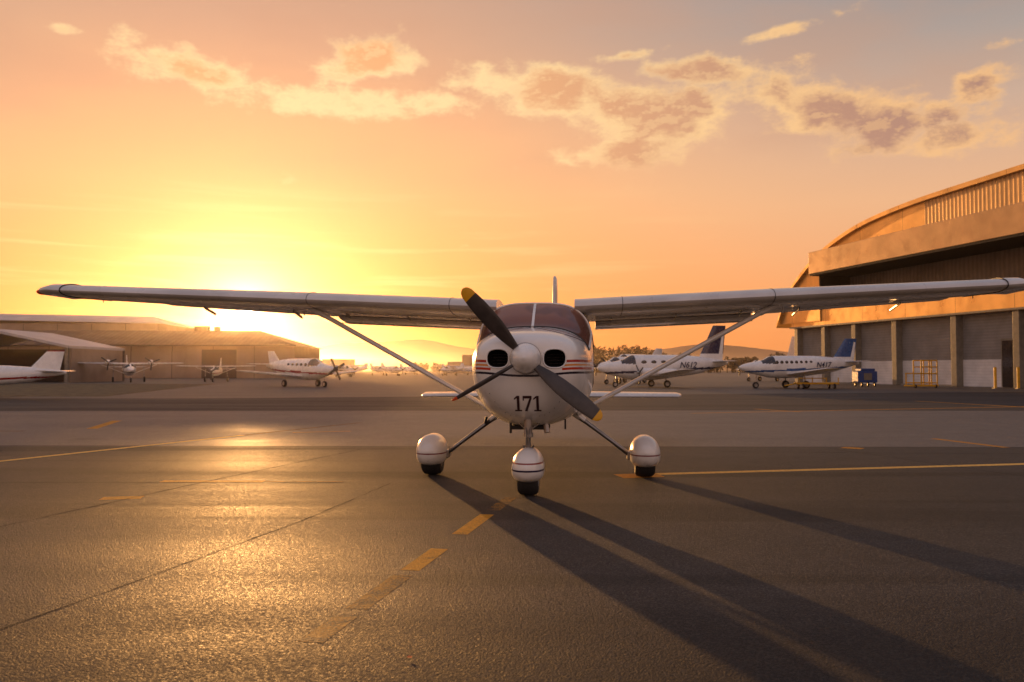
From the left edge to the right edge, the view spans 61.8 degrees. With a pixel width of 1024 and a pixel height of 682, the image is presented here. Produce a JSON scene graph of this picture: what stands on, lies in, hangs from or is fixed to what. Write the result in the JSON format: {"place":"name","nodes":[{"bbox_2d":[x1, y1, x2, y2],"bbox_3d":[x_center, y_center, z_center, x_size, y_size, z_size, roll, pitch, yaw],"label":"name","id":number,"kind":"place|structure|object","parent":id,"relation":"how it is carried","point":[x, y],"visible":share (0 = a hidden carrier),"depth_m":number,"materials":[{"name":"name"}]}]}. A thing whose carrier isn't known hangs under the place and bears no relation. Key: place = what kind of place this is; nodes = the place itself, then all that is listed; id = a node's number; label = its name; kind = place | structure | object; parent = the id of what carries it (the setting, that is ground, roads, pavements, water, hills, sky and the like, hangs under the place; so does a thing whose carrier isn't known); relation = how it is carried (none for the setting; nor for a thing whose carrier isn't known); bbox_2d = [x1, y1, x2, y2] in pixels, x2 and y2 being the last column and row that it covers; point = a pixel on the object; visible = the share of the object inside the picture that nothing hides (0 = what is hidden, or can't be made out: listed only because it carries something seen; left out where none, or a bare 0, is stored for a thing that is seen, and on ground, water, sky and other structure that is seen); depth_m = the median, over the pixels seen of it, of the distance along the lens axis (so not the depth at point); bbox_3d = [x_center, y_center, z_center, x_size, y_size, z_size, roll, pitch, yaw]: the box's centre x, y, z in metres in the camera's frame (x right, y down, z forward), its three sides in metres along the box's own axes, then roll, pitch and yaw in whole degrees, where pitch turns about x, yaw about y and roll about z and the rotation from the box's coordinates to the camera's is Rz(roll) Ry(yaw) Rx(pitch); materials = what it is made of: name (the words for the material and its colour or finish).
{"place":"outdoors","nodes":[
{"label":"outdoors","id":0,"kind":"place"},
{"bbox_2d":[0,329,124,382],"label":"open shed","id":1,"kind":"structure","parent":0,"point":[77,351],"depth_m":89.87,"materials":[{"name":"metal"}]},
{"bbox_2d":[0,384,212,396],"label":"grass strip","id":2,"kind":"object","parent":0,"point":[57,390],"depth_m":54.22,"materials":[{"name":"plant"}]},
{"bbox_2d":[0,370,1023,681],"bbox_3d":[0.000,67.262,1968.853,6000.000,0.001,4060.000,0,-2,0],"label":"ground","id":3,"kind":"structure","parent":0,"point":[584,564],"depth_m":5.68,"materials":[{"name":"grey asphalt"}]},
{"bbox_2d":[0,350,72,384],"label":"trainer aircraft","id":4,"kind":"object","parent":3,"relation":"on","point":[48,363],"visible":1,"depth_m":36.99,"materials":[{"name":"white paint"}]},
{"bbox_2d":[413,362,447,371],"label":"tree line","id":5,"kind":"object","parent":3,"relation":"on","point":[426,367],"visible":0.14,"depth_m":513.80,"materials":[{"name":"green plant"}]},
{"bbox_2d":[0,449,1019,629],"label":"pavement joints","id":6,"kind":"object","parent":3,"relation":"on","point":[241,542],"visible":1,"depth_m":8.56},
{"bbox_2d":[0,401,1023,681],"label":"painted markings","id":7,"kind":"object","parent":3,"relation":"on","point":[334,625],"visible":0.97,"depth_m":7.15,"materials":[{"name":"yellow paint"}]},
{"bbox_2d":[36,276,1023,494],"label":"wing light aircraft","id":8,"kind":"object","parent":3,"relation":"on","point":[533,365],"visible":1,"depth_m":9.79,"materials":[{"name":"paint"}]},
{"bbox_2d":[776,164,1023,387],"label":"arched hangar","id":9,"kind":"structure","parent":3,"relation":"on","point":[972,229],"depth_m":66.96,"materials":[{"name":"brown metal"}]},
{"bbox_2d":[803,327,821,355],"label":"rollup door","id":10,"kind":"structure","parent":9,"relation":"in","point":[812,346],"depth_m":83.62,"materials":[{"name":"grey metal"}]},
{"bbox_2d":[803,374,821,381],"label":"rollup door lower","id":11,"kind":"structure","parent":9,"relation":"in","point":[819,375],"depth_m":83.19,"materials":[{"name":"white metal"}]},
{"bbox_2d":[830,325,851,356],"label":"rollup door","id":12,"kind":"structure","parent":9,"relation":"in","point":[838,334],"depth_m":79.46,"materials":[{"name":"grey metal"}]},
{"bbox_2d":[831,366,851,381],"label":"rollup door lower","id":13,"kind":"structure","parent":9,"relation":"in","point":[844,375],"depth_m":78.61,"materials":[{"name":"white metal"}]},
{"bbox_2d":[861,321,891,360],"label":"rollup door","id":14,"kind":"structure","parent":9,"relation":"in","point":[876,338],"depth_m":73.96,"materials":[{"name":"grey metal"}]},
{"bbox_2d":[861,361,891,383],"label":"rollup door lower","id":15,"kind":"structure","parent":9,"relation":"in","point":[883,368],"depth_m":73.29,"materials":[{"name":"white metal"}]},
{"bbox_2d":[902,316,950,360],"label":"rollup door","id":16,"kind":"structure","parent":9,"relation":"in","point":[925,338],"depth_m":67.85,"materials":[{"name":"grey metal"}]},
{"bbox_2d":[903,360,951,384],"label":"rollup door lower","id":17,"kind":"structure","parent":9,"relation":"in","point":[944,366],"depth_m":67.65,"materials":[{"name":"white metal"}]},
{"bbox_2d":[963,311,1012,359],"bbox_3d":[34.526,-0.354,61.522,0.300,3.350,5.340,0,-2,-13],"label":"rollup door","id":18,"kind":"structure","parent":9,"relation":"in","point":[983,333],"depth_m":61.94,"materials":[{"name":"grey metal"}]},
{"bbox_2d":[963,359,1013,387],"bbox_3d":[34.502,2.309,61.428,0.310,1.980,5.340,0,-2,-13],"label":"rollup door lower","id":19,"kind":"structure","parent":9,"relation":"in","point":[976,373],"depth_m":62.24,"materials":[{"name":"white metal"}]},
{"bbox_2d":[1002,340,1013,386],"bbox_3d":[34.668,1.588,59.745,0.120,3.250,1.000,0,-2,-13],"label":"personnel door","id":20,"kind":"structure","parent":9,"relation":"in","point":[1007,346],"depth_m":59.74,"materials":[{"name":"brown metal"}]},
{"bbox_2d":[0,410,1023,446],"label":"taxiway","id":21,"kind":"structure","parent":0,"point":[752,428],"depth_m":18.33,"materials":[{"name":"grey asphalt"}]},
{"bbox_2d":[0,372,1023,397],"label":"apron","id":22,"kind":"object","parent":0,"point":[375,384],"visible":0.4,"depth_m":60.45,"materials":[{"name":"grey concrete"}]},
{"bbox_2d":[0,314,193,330],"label":"hangar","id":23,"kind":"structure","parent":22,"relation":"on","point":[53,322],"depth_m":151.58,"materials":[{"name":"metal"}]},
{"bbox_2d":[78,354,180,381],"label":"twin engine light aircraft","id":24,"kind":"object","parent":22,"relation":"on","point":[128,369],"visible":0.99,"depth_m":86.16,"materials":[{"name":"white paint"}]},
{"bbox_2d":[0,326,321,377],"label":"long hangar","id":25,"kind":"structure","parent":22,"relation":"on","point":[201,346],"depth_m":125.03,"materials":[{"name":"brown metal"}]},
{"bbox_2d":[124,351,184,377],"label":"sliding door panel","id":26,"kind":"structure","parent":25,"relation":"in","point":[159,370],"depth_m":124.88,"materials":[{"name":"grey metal"}]},
{"bbox_2d":[201,350,236,377],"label":"hangar door","id":27,"kind":"structure","parent":25,"relation":"in","point":[209,357],"depth_m":124.85,"materials":[{"name":"grey metal"}]},
{"bbox_2d":[177,357,253,381],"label":"trainer aircraft","id":28,"kind":"object","parent":22,"relation":"on","point":[215,370],"visible":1,"depth_m":88.17,"materials":[{"name":"white paint"}]},
{"bbox_2d":[236,351,360,386],"bbox_3d":[-15.855,2.063,64.217,8.647,2.700,8.399,0,-2,-7],"label":"wing propeller aircraft","id":29,"kind":"object","parent":22,"relation":"on","point":[316,369],"visible":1,"depth_m":62.46,"materials":[{"name":"white paint"}]},
{"bbox_2d":[330,362,365,376],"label":"parked light aircraft","id":30,"kind":"object","parent":22,"relation":"on","point":[345,368],"visible":0.55,"depth_m":151.43,"materials":[{"name":"white paint"}]},
{"bbox_2d":[339,363,368,374],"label":"parked light aircraft","id":31,"kind":"object","parent":22,"relation":"on","point":[362,368],"visible":0.34,"depth_m":192.94,"materials":[{"name":"white paint"}]},
{"bbox_2d":[366,363,385,374],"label":"parked light aircraft","id":32,"kind":"object","parent":22,"relation":"on","point":[373,368],"visible":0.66,"depth_m":191.99,"materials":[{"name":"white paint"}]},
{"bbox_2d":[376,363,408,375],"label":"parked light aircraft","id":33,"kind":"object","parent":22,"relation":"on","point":[394,369],"visible":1,"depth_m":176.53,"materials":[{"name":"white paint"}]},
{"bbox_2d":[322,355,472,372],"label":"distant terminal","id":34,"kind":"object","parent":22,"relation":"on","point":[467,360],"visible":0.38,"depth_m":299.93,"materials":[{"name":"beige concrete"}]},
{"bbox_2d":[400,364,417,374],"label":"parked light aircraft","id":35,"kind":"object","parent":22,"relation":"on","point":[410,369],"visible":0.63,"depth_m":206.69,"materials":[{"name":"white paint"}]},
{"bbox_2d":[437,363,463,375],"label":"parked light aircraft","id":36,"kind":"object","parent":22,"relation":"on","point":[448,369],"visible":1,"depth_m":181.95,"materials":[{"name":"white paint"}]},
{"bbox_2d":[460,365,472,374],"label":"parked light aircraft","id":37,"kind":"object","parent":22,"relation":"on","point":[468,369],"visible":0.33,"depth_m":192.53,"materials":[{"name":"white paint"}]},
{"bbox_2d":[594,348,661,383],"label":"parked light aircraft","id":38,"kind":"object","parent":22,"relation":"on","point":[657,351],"visible":0.27,"depth_m":74.85,"materials":[{"name":"white paint"}]},
{"bbox_2d":[601,354,661,382],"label":"parked light aircraft","id":39,"kind":"object","parent":22,"relation":"on","point":[624,380],"visible":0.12,"depth_m":81.30,"materials":[{"name":"white paint"}]},
{"bbox_2d":[597,325,734,387],"bbox_3d":[11.336,1.072,61.528,9.161,4.500,9.648,-1,-2,26],"label":"business turboprop","id":40,"kind":"object","parent":22,"relation":"on","point":[633,367],"visible":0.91,"depth_m":61.20,"materials":[{"name":"white paint"}]},
{"bbox_2d":[594,345,784,372],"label":"tree line","id":41,"kind":"object","parent":22,"relation":"on","point":[638,350],"visible":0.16,"depth_m":364.87,"materials":[{"name":"green plant"}]},
{"bbox_2d":[734,336,794,380],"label":"parked light aircraft","id":42,"kind":"object","parent":22,"relation":"on","point":[791,351],"visible":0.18,"depth_m":95.77,"materials":[{"name":"white paint"}]},
{"bbox_2d":[738,339,866,388],"bbox_3d":[19.912,1.500,57.890,8.027,3.400,8.422,-1,-2,27],"label":"commuter airplane","id":43,"kind":"object","parent":22,"relation":"on","point":[784,367],"visible":0.99,"depth_m":57.58,"materials":[{"name":"white paint"}]},
{"bbox_2d":[784,377,838,388],"bbox_3d":[19.668,2.776,56.467,3.412,0.746,1.560,0,-2,4],"label":"baggage dolly","id":44,"kind":"object","parent":22,"relation":"on","point":[812,382],"visible":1,"depth_m":55.94,"materials":[{"name":"yellow paint"}]},
{"bbox_2d":[848,368,876,386],"bbox_3d":[26.071,2.726,63.920,2.059,1.346,1.340,0,-2,-5],"label":"ground power cart","id":45,"kind":"object","parent":22,"relation":"on","point":[861,376],"visible":1,"depth_m":63.48,"materials":[{"name":"blue paint"}]},
{"bbox_2d":[904,360,938,387],"bbox_3d":[28.440,2.281,59.423,2.000,1.936,1.070,0,-2,-12],"label":"maintenance stand","id":46,"kind":"object","parent":22,"relation":"on","point":[923,373],"visible":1,"depth_m":59.18,"materials":[{"name":"yellow paint"}]},
{"bbox_2d":[994,367,996,387],"bbox_3d":[32.452,2.461,57.450,0.320,1.450,0.320,0,-2,0],"label":"safety bollard","id":47,"kind":"object","parent":22,"relation":"on","point":[995,377],"visible":1,"depth_m":57.38,"materials":[{"name":"yellow metal"}]},
{"bbox_2d":[1015,367,1021,388],"bbox_3d":[33.411,2.428,56.450,0.320,1.450,0.320,0,-2,0],"label":"safety bollard","id":48,"kind":"object","parent":22,"relation":"on","point":[1018,377],"visible":1,"depth_m":56.38,"materials":[{"name":"yellow metal"}]},
{"bbox_2d":[0,0,1023,351],"label":"sky","id":49,"kind":"structure","parent":0,"point":[496,149],"materials":[{"name":"orange"}]},
{"bbox_2d":[320,358,730,369],"bbox_3d":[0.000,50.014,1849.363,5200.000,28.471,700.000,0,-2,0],"label":"hills","id":50,"kind":"structure","parent":0,"point":[379,361],"depth_m":1678.95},
{"bbox_2d":[319,340,787,360],"bbox_3d":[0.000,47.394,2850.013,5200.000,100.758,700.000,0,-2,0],"label":"hills","id":51,"kind":"structure","parent":0,"point":[421,350],"depth_m":2683.20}
]}

